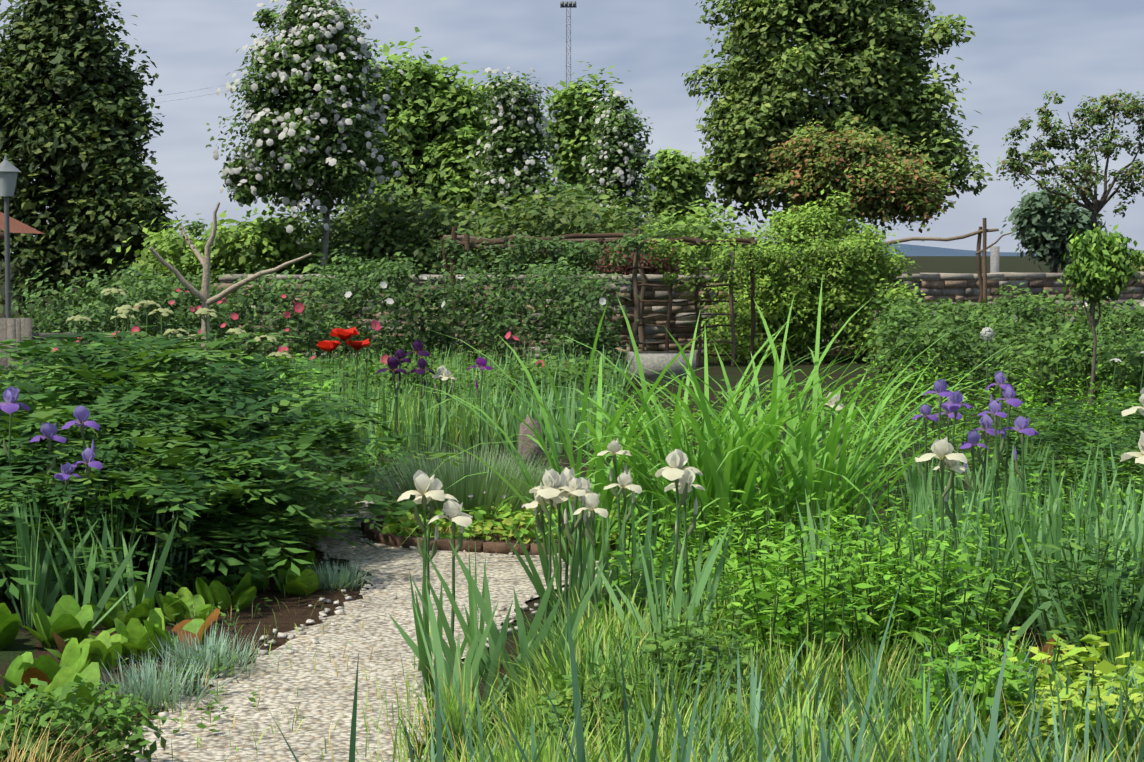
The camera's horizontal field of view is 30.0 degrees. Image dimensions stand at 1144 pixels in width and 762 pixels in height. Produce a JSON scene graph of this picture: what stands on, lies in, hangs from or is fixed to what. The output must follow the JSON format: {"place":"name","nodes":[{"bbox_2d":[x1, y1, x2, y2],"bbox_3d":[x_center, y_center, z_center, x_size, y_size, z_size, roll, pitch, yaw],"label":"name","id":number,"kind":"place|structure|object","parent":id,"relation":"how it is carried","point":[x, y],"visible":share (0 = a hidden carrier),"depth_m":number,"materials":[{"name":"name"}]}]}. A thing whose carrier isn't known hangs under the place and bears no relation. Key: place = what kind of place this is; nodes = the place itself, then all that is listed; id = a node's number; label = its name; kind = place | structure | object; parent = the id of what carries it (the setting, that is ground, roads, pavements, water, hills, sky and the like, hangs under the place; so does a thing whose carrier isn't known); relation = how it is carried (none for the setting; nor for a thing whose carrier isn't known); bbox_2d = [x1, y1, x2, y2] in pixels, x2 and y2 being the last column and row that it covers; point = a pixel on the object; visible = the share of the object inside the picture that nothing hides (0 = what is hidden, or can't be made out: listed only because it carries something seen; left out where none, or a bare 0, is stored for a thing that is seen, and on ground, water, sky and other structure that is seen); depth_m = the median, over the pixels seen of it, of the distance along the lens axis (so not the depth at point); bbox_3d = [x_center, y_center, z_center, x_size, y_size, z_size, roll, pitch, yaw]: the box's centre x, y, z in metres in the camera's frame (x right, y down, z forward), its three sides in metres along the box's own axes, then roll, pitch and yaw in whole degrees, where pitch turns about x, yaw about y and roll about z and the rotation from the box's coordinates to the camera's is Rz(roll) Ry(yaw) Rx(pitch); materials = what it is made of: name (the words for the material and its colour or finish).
{"place":"outdoors","nodes":[
{"label":"outdoors","id":0,"kind":"place"},
{"bbox_2d":[31,491,380,761],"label":"bed soil","id":1,"kind":"structure","parent":0,"point":[297,616],"depth_m":10.55,"materials":[{"name":"brown soil"}]},
{"bbox_2d":[112,500,657,761],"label":"gravel path","id":2,"kind":"structure","parent":0,"point":[505,573],"depth_m":9.11,"materials":[{"name":"beige gravel"}]},
{"bbox_2d":[0,256,1143,761],"bbox_3d":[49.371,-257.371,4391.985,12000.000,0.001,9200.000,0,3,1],"label":"ground","id":3,"kind":"structure","parent":0,"point":[26,640],"depth_m":25.85,"materials":[{"name":"soil"}]},
{"bbox_2d":[0,212,43,233],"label":"roof corner","id":4,"kind":"object","parent":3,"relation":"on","point":[16,226],"visible":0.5,"depth_m":45.38,"materials":[{"name":"tile"}]},
{"bbox_2d":[0,232,4,239],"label":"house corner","id":5,"kind":"object","parent":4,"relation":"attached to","point":[2,237],"depth_m":43.29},
{"bbox_2d":[0,1,576,317],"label":"mast lamp and wires","id":6,"kind":"object","parent":3,"relation":"on","point":[9,171],"visible":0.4,"depth_m":29.80,"materials":[{"name":"metal"}]},
{"bbox_2d":[94,500,658,761],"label":"stray pebbles","id":7,"kind":"object","parent":3,"relation":"on","point":[326,611],"visible":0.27,"depth_m":10.44,"materials":[{"name":"white stone"}]},
{"bbox_2d":[0,202,1012,389],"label":"rustic wooden fence","id":8,"kind":"object","parent":3,"relation":"on","point":[17,329],"visible":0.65,"depth_m":34.75,"materials":[{"name":"brown wood"}]},
{"bbox_2d":[373,493,644,545],"bbox_3d":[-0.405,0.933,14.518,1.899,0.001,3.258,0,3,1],"label":"plants","id":9,"kind":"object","parent":3,"relation":"on","point":[493,537],"depth_m":13.62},
{"bbox_2d":[0,533,1123,761],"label":"leafy plants","id":10,"kind":"object","parent":3,"relation":"on","point":[80,653],"visible":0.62,"depth_m":9.73,"materials":[{"name":"green plant"}]},
{"bbox_2d":[0,0,1143,761],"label":"foliage","id":11,"kind":"object","parent":3,"relation":"on","point":[882,142],"visible":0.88,"depth_m":30.07,"materials":[{"name":"green plant"}]},
{"bbox_2d":[0,274,1143,761],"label":"grass and strap leaves","id":12,"kind":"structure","parent":3,"relation":"on","point":[788,714],"depth_m":9.82,"materials":[{"name":"green plant"}]},
{"bbox_2d":[3,290,1143,761],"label":"flower stems","id":13,"kind":"object","parent":3,"relation":"on","point":[589,530],"visible":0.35,"depth_m":10.06,"materials":[{"name":"green plant"}]},
{"bbox_2d":[0,327,1143,526],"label":"iris flowers","id":14,"kind":"object","parent":13,"relation":"attached to","point":[562,486],"visible":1,"depth_m":10.77,"materials":[{"name":"plant"}]},
{"bbox_2d":[22,34,1143,429],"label":"trunks and limbs","id":15,"kind":"object","parent":3,"relation":"on","point":[1094,206],"visible":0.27,"depth_m":51.75,"materials":[{"name":"brown plant"}]},
{"bbox_2d":[52,0,1143,761],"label":"flowers","id":16,"kind":"object","parent":3,"relation":"on","point":[332,48],"visible":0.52,"depth_m":42.66,"materials":[{"name":"white plant"}]},
{"bbox_2d":[213,246,1143,554],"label":"stone wall and stones","id":17,"kind":"structure","parent":3,"relation":"on","point":[955,288],"depth_m":37.35,"materials":[{"name":"stone"}]},
{"bbox_2d":[768,563,1101,761],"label":"bed soil","id":18,"kind":"structure","parent":3,"relation":"on","point":[1027,634],"depth_m":9.98,"materials":[{"name":"brown soil"}]},
{"bbox_2d":[0,0,1143,252],"label":"sky","id":19,"kind":"structure","parent":0,"point":[1020,50],"materials":[{"name":"grey"}]},
{"bbox_2d":[727,242,1143,255],"bbox_3d":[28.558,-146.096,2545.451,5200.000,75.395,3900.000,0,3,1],"label":"distant hills","id":20,"kind":"structure","parent":0,"point":[914,250],"depth_m":4434.98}
]}

